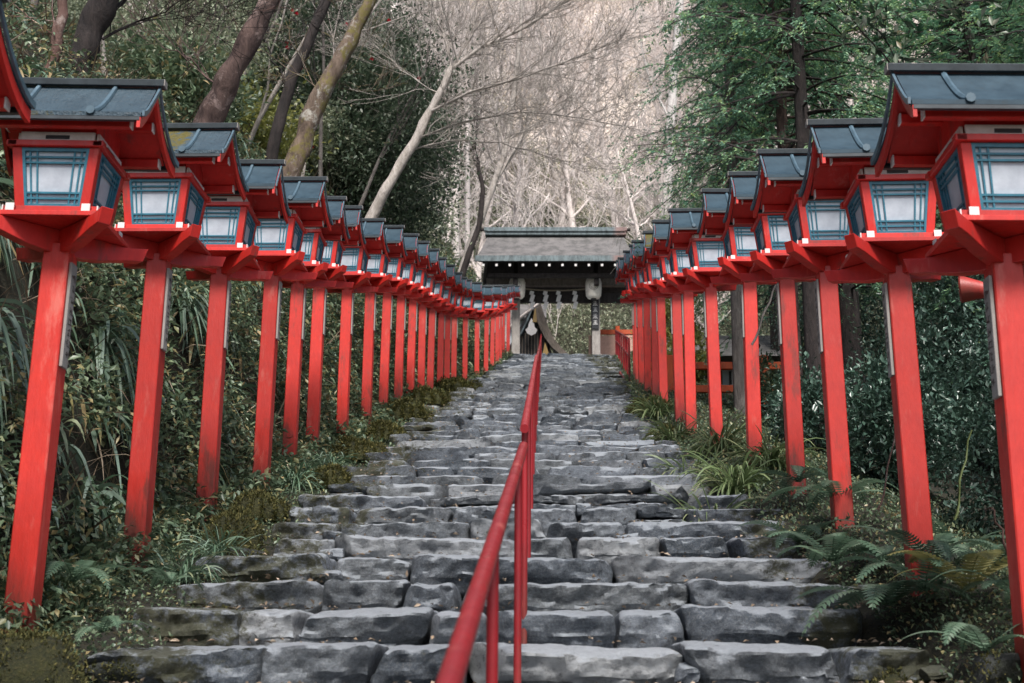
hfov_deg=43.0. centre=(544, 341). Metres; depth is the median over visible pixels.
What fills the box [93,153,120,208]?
window
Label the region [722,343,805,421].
shrub
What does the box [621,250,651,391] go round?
post lantern
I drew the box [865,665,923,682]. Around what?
moss mound
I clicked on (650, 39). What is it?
bare tree
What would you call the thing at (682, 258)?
window
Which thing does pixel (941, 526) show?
fern
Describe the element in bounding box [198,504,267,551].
moss mound
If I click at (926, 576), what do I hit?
fern
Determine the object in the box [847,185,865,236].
window
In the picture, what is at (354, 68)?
sapling
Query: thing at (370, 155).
camellia tree
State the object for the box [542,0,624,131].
bare tree
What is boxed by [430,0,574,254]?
bare tree
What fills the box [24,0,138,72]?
leafy tree
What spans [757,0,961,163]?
bare tree
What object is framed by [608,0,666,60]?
bare tree
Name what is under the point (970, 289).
speaker horn
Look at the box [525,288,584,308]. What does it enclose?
straw rope
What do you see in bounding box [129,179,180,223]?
window
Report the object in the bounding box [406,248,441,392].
post lantern
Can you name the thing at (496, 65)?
bare tree
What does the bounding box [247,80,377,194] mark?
bush
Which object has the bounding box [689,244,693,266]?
window
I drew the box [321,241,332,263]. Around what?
window
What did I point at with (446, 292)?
window
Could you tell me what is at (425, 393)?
moss mound
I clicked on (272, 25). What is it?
sapling
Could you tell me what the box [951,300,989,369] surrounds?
shrub
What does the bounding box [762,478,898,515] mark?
fern
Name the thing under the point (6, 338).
leaf clump
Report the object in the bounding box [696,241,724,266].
window
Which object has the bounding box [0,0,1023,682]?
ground
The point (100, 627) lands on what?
fern
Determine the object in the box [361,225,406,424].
post lantern
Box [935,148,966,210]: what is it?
window
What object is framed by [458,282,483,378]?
post lantern
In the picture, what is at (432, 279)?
post lantern
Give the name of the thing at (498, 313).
post lantern
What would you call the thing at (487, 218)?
bare tree
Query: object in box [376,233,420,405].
post lantern
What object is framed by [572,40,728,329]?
bare tree
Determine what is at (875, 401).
shrub
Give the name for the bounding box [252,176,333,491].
post lantern
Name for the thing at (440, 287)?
post lantern
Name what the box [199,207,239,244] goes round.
window
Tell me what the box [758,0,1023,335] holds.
conifer
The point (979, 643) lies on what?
fern
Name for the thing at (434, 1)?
bare tree
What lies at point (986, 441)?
shrub
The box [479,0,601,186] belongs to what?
bare tree
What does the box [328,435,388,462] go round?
moss mound
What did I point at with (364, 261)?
window
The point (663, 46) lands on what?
bare tree
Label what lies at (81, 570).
fern
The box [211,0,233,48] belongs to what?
sapling
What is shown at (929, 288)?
shrub
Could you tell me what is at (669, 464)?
grass tuft
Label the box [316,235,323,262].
window
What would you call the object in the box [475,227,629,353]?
roofed gate
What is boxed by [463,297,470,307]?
window
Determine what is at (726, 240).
window
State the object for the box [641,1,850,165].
bare tree
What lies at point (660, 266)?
window
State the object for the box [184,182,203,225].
window
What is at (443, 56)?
tree
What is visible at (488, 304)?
window
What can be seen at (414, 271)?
window
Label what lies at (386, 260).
window
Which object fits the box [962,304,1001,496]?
shrub
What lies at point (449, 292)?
post lantern
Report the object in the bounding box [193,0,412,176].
tree
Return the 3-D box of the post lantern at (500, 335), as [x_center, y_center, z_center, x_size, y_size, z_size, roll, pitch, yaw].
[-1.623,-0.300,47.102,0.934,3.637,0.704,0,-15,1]
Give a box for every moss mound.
[0,618,91,682]
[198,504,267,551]
[220,485,293,522]
[301,461,351,490]
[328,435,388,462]
[358,418,407,441]
[383,395,435,421]
[404,384,452,406]
[434,375,482,391]
[624,393,671,416]
[643,422,678,439]
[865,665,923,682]
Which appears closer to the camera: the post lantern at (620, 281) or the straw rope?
the post lantern at (620, 281)
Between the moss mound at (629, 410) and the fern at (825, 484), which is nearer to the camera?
the fern at (825, 484)
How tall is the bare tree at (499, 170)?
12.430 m
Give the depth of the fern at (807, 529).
8.71 m
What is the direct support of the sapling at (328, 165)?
on the ground at (872, 626)
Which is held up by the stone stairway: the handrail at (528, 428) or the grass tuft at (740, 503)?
the handrail at (528, 428)
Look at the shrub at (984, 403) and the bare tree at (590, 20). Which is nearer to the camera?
the shrub at (984, 403)
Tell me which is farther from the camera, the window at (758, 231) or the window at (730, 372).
the window at (730, 372)
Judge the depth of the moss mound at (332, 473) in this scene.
12.19 m
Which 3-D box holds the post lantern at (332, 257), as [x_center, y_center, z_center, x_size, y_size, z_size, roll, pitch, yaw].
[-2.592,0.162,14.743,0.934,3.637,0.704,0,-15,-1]
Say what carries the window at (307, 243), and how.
in the post lantern at (314, 243)
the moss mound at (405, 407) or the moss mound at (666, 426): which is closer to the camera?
the moss mound at (666, 426)
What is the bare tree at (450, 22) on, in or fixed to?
on the ground at (872, 626)
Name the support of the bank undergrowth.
on the ground at (872, 626)
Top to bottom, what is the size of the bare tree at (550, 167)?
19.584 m
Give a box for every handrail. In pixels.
[435,441,527,682]
[520,355,537,643]
[537,334,541,423]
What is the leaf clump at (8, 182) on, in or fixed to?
on the ground at (872, 626)
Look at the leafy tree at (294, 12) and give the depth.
28.17 m
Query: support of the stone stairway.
on the ground at (872, 626)
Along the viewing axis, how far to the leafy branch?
8.81 m
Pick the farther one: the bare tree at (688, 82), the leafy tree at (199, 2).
the bare tree at (688, 82)
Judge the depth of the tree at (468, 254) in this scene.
42.48 m
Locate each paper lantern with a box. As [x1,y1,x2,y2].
[509,278,524,299]
[585,271,601,299]
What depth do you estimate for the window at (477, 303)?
37.29 m
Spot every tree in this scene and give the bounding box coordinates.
[5,0,294,75]
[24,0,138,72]
[67,0,292,83]
[67,0,335,83]
[108,0,283,122]
[142,0,286,126]
[173,0,359,128]
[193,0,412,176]
[217,0,362,158]
[257,0,497,234]
[274,0,465,124]
[283,0,791,273]
[292,0,451,60]
[298,0,446,218]
[298,0,563,207]
[339,13,479,250]
[382,0,505,210]
[392,3,517,214]
[398,2,507,69]
[407,0,593,162]
[412,0,491,246]
[412,0,498,237]
[416,0,602,281]
[417,13,469,203]
[422,0,512,274]
[428,0,607,168]
[429,0,503,264]
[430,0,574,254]
[430,0,633,347]
[432,58,502,276]
[443,0,672,271]
[474,0,663,226]
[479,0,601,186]
[481,0,657,226]
[481,0,713,226]
[482,0,667,219]
[489,0,604,100]
[503,49,706,331]
[539,0,572,75]
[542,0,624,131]
[548,0,675,156]
[563,0,629,70]
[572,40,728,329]
[578,56,751,319]
[582,14,723,206]
[599,0,663,82]
[599,0,683,219]
[600,0,646,66]
[600,0,759,209]
[603,12,704,88]
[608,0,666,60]
[611,0,720,185]
[619,76,758,329]
[621,0,696,83]
[624,0,713,169]
[630,8,699,112]
[638,89,702,182]
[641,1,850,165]
[645,49,755,164]
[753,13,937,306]
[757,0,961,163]
[787,0,926,115]
[847,0,935,108]
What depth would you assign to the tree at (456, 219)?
50.57 m
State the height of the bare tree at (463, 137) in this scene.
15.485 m
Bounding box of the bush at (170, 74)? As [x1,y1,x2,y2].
[98,9,279,124]
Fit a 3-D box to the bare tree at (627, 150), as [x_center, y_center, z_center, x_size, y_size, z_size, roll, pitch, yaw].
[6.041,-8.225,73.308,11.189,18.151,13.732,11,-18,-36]
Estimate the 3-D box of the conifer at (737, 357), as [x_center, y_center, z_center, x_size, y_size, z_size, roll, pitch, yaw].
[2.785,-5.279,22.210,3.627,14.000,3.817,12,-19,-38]
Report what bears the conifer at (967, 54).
on the ground at (872, 626)
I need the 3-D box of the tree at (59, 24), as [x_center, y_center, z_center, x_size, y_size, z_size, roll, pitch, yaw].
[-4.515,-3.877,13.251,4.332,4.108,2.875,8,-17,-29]
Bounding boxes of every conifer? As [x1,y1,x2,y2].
[596,0,847,417]
[609,0,939,399]
[615,0,862,319]
[616,0,950,438]
[623,0,983,438]
[665,0,917,376]
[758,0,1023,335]
[799,0,1023,387]
[858,0,1023,306]
[912,0,1023,400]
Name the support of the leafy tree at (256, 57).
on the ground at (872, 626)
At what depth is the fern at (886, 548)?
7.61 m
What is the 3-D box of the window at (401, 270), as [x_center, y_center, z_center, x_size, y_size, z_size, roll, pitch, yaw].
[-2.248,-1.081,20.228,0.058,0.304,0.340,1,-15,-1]
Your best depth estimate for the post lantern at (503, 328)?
49.26 m
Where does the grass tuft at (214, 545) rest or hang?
on the ground at (872, 626)
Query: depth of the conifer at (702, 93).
45.46 m
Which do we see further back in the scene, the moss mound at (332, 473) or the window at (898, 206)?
the moss mound at (332, 473)
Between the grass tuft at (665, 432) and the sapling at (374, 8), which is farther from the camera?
the sapling at (374, 8)
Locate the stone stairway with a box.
[82,354,948,682]
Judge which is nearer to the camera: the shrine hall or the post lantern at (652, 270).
the post lantern at (652, 270)
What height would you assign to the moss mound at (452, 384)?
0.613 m
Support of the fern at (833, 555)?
on the ground at (872, 626)
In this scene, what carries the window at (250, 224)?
in the post lantern at (230, 224)
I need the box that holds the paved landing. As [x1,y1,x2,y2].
[511,353,609,354]
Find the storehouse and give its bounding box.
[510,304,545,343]
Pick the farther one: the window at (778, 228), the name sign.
the name sign
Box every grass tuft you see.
[133,528,244,586]
[168,523,260,559]
[271,454,329,493]
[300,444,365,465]
[620,381,684,420]
[635,410,707,444]
[641,478,771,521]
[646,438,736,475]
[668,406,769,463]
[673,446,784,498]
[717,426,826,472]
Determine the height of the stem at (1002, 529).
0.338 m
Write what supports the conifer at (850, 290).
on the ground at (872, 626)
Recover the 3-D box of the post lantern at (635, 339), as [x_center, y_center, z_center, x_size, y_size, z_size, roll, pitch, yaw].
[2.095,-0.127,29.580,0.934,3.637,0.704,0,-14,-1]
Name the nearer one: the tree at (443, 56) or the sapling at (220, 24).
the sapling at (220, 24)
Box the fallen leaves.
[109,388,962,682]
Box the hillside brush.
[331,8,940,375]
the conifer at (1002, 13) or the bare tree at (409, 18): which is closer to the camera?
the conifer at (1002, 13)
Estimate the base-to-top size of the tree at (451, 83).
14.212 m
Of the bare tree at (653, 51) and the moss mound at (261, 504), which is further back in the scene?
the bare tree at (653, 51)
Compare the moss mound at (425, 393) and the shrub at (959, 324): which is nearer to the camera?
the shrub at (959, 324)
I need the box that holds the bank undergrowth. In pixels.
[0,0,513,637]
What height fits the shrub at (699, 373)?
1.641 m
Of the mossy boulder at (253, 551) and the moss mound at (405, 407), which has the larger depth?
the moss mound at (405, 407)
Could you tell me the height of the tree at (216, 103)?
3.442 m
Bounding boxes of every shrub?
[630,295,704,346]
[666,326,707,383]
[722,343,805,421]
[760,284,884,419]
[761,345,871,457]
[811,307,989,498]
[843,221,999,471]
[859,201,990,436]
[868,309,1005,547]
[922,277,995,477]
[934,275,998,499]
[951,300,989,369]
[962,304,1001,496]
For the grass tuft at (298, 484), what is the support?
on the ground at (872, 626)
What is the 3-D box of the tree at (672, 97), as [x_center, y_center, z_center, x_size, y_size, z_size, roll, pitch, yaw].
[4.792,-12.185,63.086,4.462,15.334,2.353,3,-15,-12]
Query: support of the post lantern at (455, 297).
on the ground at (872, 626)
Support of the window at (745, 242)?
in the post lantern at (739, 242)
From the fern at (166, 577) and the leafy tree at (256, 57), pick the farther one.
the leafy tree at (256, 57)
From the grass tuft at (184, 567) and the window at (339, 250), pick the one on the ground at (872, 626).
the grass tuft at (184, 567)
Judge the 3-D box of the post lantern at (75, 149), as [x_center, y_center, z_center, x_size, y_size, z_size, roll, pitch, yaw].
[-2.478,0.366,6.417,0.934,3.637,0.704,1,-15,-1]
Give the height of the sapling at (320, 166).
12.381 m
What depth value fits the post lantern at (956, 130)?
5.65 m
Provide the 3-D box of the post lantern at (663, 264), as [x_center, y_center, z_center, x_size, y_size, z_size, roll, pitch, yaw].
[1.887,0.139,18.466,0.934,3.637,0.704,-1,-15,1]
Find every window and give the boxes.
[22,147,89,205]
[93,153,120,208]
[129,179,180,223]
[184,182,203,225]
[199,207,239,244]
[243,211,254,247]
[254,219,288,250]
[291,220,302,252]
[301,233,313,260]
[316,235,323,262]
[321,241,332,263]
[335,241,341,265]
[341,248,359,270]
[361,251,367,271]
[366,255,380,273]
[383,255,387,273]
[387,258,398,277]
[400,262,402,277]
[402,264,410,279]
[412,267,415,281]
[415,270,421,282]
[423,273,426,286]
[426,278,430,287]
[434,283,439,294]
[443,290,448,298]
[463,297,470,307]
[473,300,482,309]
[485,302,491,307]
[650,264,660,281]
[659,261,662,277]
[664,258,670,274]
[670,252,673,272]
[676,250,690,272]
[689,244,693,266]
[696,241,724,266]
[700,371,722,384]
[724,230,730,255]
[729,371,760,393]
[734,227,756,255]
[755,218,764,252]
[767,215,790,249]
[788,203,801,242]
[805,200,849,239]
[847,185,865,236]
[869,181,928,232]
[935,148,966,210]
[971,143,1023,209]
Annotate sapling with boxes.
[26,0,38,30]
[99,36,108,77]
[203,4,312,97]
[210,2,229,60]
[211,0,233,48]
[240,0,282,78]
[246,0,304,145]
[281,0,324,175]
[290,0,403,187]
[301,0,454,175]
[315,0,425,200]
[359,0,528,210]
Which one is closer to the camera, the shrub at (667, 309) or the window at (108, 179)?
the window at (108, 179)
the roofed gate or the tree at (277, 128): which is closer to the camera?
the tree at (277, 128)
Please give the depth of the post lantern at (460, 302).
33.07 m
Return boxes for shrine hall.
[510,303,567,354]
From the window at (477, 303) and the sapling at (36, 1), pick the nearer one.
the sapling at (36, 1)
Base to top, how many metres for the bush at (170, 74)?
2.058 m
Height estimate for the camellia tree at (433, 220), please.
7.616 m
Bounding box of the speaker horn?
[958,276,983,302]
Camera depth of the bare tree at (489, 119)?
69.90 m
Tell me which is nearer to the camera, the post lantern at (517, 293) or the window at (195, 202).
the window at (195, 202)
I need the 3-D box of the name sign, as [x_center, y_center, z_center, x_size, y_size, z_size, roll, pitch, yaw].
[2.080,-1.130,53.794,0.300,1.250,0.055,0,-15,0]
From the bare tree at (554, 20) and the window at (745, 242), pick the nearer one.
the window at (745, 242)
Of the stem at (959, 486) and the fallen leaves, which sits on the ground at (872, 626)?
the stem at (959, 486)
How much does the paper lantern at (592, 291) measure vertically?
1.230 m
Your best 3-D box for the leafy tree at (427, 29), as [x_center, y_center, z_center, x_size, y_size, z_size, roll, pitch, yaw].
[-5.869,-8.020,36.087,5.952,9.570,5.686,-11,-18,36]
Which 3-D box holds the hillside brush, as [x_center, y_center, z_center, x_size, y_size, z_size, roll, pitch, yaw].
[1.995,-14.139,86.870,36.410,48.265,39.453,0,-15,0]
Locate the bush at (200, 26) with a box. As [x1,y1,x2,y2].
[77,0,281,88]
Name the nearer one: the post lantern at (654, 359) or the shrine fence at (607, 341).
the post lantern at (654, 359)
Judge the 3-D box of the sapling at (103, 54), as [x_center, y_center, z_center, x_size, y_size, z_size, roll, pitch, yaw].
[-6.685,-7.923,15.716,4.928,9.342,5.545,-8,-17,29]
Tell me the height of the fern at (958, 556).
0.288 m
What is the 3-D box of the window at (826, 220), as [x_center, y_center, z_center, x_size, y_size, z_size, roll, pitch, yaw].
[2.038,-0.870,9.349,0.340,0.304,0.058,0,-15,0]
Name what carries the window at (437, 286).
in the post lantern at (440, 287)
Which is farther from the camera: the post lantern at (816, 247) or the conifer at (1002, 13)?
the conifer at (1002, 13)
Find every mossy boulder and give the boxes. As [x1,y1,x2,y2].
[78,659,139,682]
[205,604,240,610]
[221,543,270,556]
[963,647,1022,682]
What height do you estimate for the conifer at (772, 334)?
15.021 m
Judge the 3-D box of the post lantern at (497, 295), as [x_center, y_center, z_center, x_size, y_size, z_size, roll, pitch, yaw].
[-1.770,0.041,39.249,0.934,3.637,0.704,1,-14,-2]
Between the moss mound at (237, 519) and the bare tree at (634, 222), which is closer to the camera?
the moss mound at (237, 519)
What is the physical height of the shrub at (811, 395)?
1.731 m
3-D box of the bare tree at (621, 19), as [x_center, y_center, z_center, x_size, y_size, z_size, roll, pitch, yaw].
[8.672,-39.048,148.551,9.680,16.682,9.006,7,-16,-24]
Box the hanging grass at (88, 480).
[0,0,489,591]
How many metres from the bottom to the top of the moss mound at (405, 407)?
0.527 m
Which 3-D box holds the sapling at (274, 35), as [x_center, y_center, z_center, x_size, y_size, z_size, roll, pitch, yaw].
[-5.612,-9.445,29.616,3.934,10.258,5.229,-4,-15,16]
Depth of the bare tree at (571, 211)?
83.58 m
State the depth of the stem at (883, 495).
8.04 m
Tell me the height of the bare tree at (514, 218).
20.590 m
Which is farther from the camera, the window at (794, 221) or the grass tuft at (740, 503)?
the grass tuft at (740, 503)
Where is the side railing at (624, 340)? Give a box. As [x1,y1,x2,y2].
[615,329,630,381]
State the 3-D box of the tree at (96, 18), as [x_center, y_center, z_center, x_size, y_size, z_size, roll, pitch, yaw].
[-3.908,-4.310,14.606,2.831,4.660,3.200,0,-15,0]
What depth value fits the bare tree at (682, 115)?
93.60 m
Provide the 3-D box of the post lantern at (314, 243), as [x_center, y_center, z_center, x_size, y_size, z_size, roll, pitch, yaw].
[-2.560,0.220,13.271,0.934,3.637,0.704,1,-14,-1]
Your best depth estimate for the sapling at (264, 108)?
21.47 m
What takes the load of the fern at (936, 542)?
on the verge creepers at (701, 403)
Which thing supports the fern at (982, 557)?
on the ground at (872, 626)
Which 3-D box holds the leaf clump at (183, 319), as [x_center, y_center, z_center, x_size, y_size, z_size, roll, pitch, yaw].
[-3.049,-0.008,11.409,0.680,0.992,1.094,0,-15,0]
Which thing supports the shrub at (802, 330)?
on the ground at (872, 626)
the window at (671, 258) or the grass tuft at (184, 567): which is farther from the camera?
the window at (671, 258)
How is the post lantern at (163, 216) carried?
on the ground at (872, 626)
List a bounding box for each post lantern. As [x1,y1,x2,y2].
[0,0,35,122]
[0,77,178,633]
[114,123,248,573]
[186,159,290,522]
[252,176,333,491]
[281,196,349,473]
[306,205,365,460]
[326,218,388,440]
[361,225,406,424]
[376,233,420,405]
[392,241,431,398]
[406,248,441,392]
[406,257,448,386]
[418,264,456,388]
[428,272,463,381]
[437,277,467,377]
[451,279,473,376]
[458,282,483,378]
[469,286,493,373]
[482,285,501,370]
[490,287,507,364]
[495,285,510,361]
[499,285,513,358]
[502,285,515,351]
[506,285,520,351]
[615,260,637,382]
[615,263,634,374]
[616,257,643,384]
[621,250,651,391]
[627,244,658,396]
[631,240,670,400]
[641,231,697,422]
[649,219,703,432]
[665,208,736,443]
[697,188,776,466]
[723,171,815,494]
[750,148,853,528]
[798,118,943,596]
[870,63,1023,682]
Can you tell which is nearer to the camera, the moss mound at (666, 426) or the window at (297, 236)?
the window at (297, 236)
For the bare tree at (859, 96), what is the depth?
66.15 m
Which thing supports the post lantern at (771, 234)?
on the ground at (872, 626)
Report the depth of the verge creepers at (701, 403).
9.18 m
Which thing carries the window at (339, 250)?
in the post lantern at (332, 257)
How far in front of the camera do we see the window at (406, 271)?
21.71 m
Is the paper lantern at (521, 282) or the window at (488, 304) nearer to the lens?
the window at (488, 304)
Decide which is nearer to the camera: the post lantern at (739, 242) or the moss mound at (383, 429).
the post lantern at (739, 242)
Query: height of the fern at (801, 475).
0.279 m
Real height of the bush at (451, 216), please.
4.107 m
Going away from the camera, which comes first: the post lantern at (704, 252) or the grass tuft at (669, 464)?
the grass tuft at (669, 464)
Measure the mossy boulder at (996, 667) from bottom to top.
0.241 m
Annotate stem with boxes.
[751,285,775,345]
[877,431,894,509]
[954,430,971,519]
[985,507,1008,579]
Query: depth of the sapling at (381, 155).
27.82 m
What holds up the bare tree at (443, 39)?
on the ground at (872, 626)
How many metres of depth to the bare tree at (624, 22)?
136.76 m
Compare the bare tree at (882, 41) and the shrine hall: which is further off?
the bare tree at (882, 41)
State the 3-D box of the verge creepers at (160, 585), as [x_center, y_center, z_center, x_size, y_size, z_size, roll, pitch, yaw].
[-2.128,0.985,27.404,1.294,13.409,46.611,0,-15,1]
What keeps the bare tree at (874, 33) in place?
on the ground at (872, 626)
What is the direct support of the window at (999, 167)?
in the post lantern at (956, 130)
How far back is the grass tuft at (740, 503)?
10.44 m
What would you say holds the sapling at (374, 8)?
on the ground at (872, 626)
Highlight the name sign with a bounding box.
[591,300,598,328]
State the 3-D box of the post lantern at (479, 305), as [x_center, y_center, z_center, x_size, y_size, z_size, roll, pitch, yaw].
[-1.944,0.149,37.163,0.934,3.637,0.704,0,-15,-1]
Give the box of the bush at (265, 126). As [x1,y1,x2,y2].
[213,45,338,172]
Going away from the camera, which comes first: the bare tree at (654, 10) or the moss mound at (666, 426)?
the moss mound at (666, 426)
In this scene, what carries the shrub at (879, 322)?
on the ground at (872, 626)
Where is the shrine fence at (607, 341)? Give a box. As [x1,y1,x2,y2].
[589,326,632,354]
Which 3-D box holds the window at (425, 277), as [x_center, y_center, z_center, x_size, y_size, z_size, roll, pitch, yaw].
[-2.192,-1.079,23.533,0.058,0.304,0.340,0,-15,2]
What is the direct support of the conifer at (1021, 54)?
on the ground at (872, 626)
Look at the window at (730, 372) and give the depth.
33.79 m
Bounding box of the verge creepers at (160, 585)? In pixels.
[0,355,513,682]
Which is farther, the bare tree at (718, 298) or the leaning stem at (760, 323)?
the bare tree at (718, 298)
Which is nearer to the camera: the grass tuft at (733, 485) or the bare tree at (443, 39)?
the grass tuft at (733, 485)
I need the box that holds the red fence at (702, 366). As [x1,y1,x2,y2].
[650,355,780,403]
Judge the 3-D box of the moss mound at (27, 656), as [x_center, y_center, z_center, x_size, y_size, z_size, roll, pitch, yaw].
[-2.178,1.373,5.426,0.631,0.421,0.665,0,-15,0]
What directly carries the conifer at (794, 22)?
on the ground at (872, 626)
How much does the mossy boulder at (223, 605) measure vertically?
0.175 m
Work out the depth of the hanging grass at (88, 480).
8.85 m
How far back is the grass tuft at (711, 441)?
13.86 m
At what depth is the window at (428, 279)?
25.09 m
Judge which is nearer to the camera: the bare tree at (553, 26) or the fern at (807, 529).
the fern at (807, 529)
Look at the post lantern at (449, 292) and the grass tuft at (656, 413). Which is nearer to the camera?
the grass tuft at (656, 413)
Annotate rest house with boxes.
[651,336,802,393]
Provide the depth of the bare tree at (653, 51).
114.69 m
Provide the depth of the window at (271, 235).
11.83 m
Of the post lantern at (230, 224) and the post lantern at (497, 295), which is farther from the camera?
the post lantern at (497, 295)
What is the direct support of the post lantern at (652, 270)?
on the ground at (872, 626)
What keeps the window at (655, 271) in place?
in the post lantern at (652, 270)
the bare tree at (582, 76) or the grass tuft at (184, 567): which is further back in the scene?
the bare tree at (582, 76)
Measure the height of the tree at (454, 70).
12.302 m
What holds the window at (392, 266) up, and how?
in the post lantern at (396, 266)
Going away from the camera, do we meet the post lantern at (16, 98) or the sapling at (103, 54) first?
the post lantern at (16, 98)
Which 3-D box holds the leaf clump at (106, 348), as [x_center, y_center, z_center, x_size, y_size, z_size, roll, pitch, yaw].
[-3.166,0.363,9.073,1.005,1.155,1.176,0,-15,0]
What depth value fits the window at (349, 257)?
16.63 m
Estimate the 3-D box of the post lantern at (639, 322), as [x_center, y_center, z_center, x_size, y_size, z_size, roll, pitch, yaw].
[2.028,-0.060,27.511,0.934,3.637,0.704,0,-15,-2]
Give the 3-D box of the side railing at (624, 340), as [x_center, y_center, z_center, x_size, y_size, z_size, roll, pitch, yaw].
[2.415,0.330,41.238,0.074,6.891,20.047,-1,-15,2]
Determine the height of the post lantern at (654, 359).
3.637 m
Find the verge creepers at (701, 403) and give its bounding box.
[613,351,1019,682]
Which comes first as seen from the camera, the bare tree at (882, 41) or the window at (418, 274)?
the window at (418, 274)
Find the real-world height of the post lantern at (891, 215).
3.637 m
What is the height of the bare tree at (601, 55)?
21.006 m
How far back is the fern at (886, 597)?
6.51 m
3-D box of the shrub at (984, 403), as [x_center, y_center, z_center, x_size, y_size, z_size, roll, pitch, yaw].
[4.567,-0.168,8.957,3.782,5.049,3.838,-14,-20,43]
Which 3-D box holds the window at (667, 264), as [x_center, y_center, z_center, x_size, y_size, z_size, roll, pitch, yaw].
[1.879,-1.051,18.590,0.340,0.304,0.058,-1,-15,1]
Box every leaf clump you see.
[0,177,34,353]
[0,298,79,462]
[75,320,167,476]
[169,282,208,375]
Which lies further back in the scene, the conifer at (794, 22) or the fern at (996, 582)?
the conifer at (794, 22)
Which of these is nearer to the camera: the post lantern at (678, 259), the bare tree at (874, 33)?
the post lantern at (678, 259)
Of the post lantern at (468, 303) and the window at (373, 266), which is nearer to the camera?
the window at (373, 266)
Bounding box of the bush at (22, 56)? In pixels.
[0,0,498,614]
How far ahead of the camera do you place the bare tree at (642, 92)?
96.27 m
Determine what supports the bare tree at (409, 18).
on the ground at (872, 626)
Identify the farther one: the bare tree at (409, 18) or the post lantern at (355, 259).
the bare tree at (409, 18)
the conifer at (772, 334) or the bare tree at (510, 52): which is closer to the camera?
the conifer at (772, 334)
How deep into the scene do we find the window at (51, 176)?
6.54 m
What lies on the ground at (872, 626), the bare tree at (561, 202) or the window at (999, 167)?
the bare tree at (561, 202)
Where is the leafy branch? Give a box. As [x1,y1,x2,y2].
[821,0,1023,75]
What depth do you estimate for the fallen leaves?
8.15 m
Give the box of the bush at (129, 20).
[44,0,220,102]
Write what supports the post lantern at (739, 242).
on the ground at (872, 626)
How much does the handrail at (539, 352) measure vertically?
10.112 m
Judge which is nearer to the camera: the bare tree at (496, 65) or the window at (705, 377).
the window at (705, 377)
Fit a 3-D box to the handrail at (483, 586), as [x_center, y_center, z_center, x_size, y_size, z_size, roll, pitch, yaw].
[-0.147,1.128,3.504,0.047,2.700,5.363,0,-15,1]
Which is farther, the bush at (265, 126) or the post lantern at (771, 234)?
the bush at (265, 126)
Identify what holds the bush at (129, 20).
on the ground at (872, 626)
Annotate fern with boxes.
[8,556,136,592]
[52,615,152,640]
[118,567,208,589]
[737,519,856,548]
[747,465,827,504]
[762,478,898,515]
[767,531,904,566]
[795,580,974,636]
[811,535,904,572]
[836,555,995,592]
[840,525,1000,583]
[886,549,1007,591]
[888,518,1005,560]
[895,621,1023,651]
[926,543,1007,579]
[929,569,1010,608]
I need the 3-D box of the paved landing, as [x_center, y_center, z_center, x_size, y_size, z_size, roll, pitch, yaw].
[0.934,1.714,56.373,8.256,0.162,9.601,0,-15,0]
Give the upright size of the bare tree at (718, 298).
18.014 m
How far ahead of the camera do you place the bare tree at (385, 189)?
25.83 m
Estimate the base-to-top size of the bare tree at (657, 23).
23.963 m
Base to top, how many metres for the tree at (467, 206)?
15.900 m
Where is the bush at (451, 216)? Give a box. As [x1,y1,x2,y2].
[382,172,474,256]
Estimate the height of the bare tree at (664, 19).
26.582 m
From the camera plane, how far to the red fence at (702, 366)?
24.59 m
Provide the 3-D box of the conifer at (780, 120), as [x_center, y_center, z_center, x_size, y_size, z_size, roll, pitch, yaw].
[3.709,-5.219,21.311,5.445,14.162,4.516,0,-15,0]
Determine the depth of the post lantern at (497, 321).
44.49 m
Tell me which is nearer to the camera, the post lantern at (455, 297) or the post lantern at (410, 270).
the post lantern at (410, 270)
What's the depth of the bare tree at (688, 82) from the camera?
98.03 m

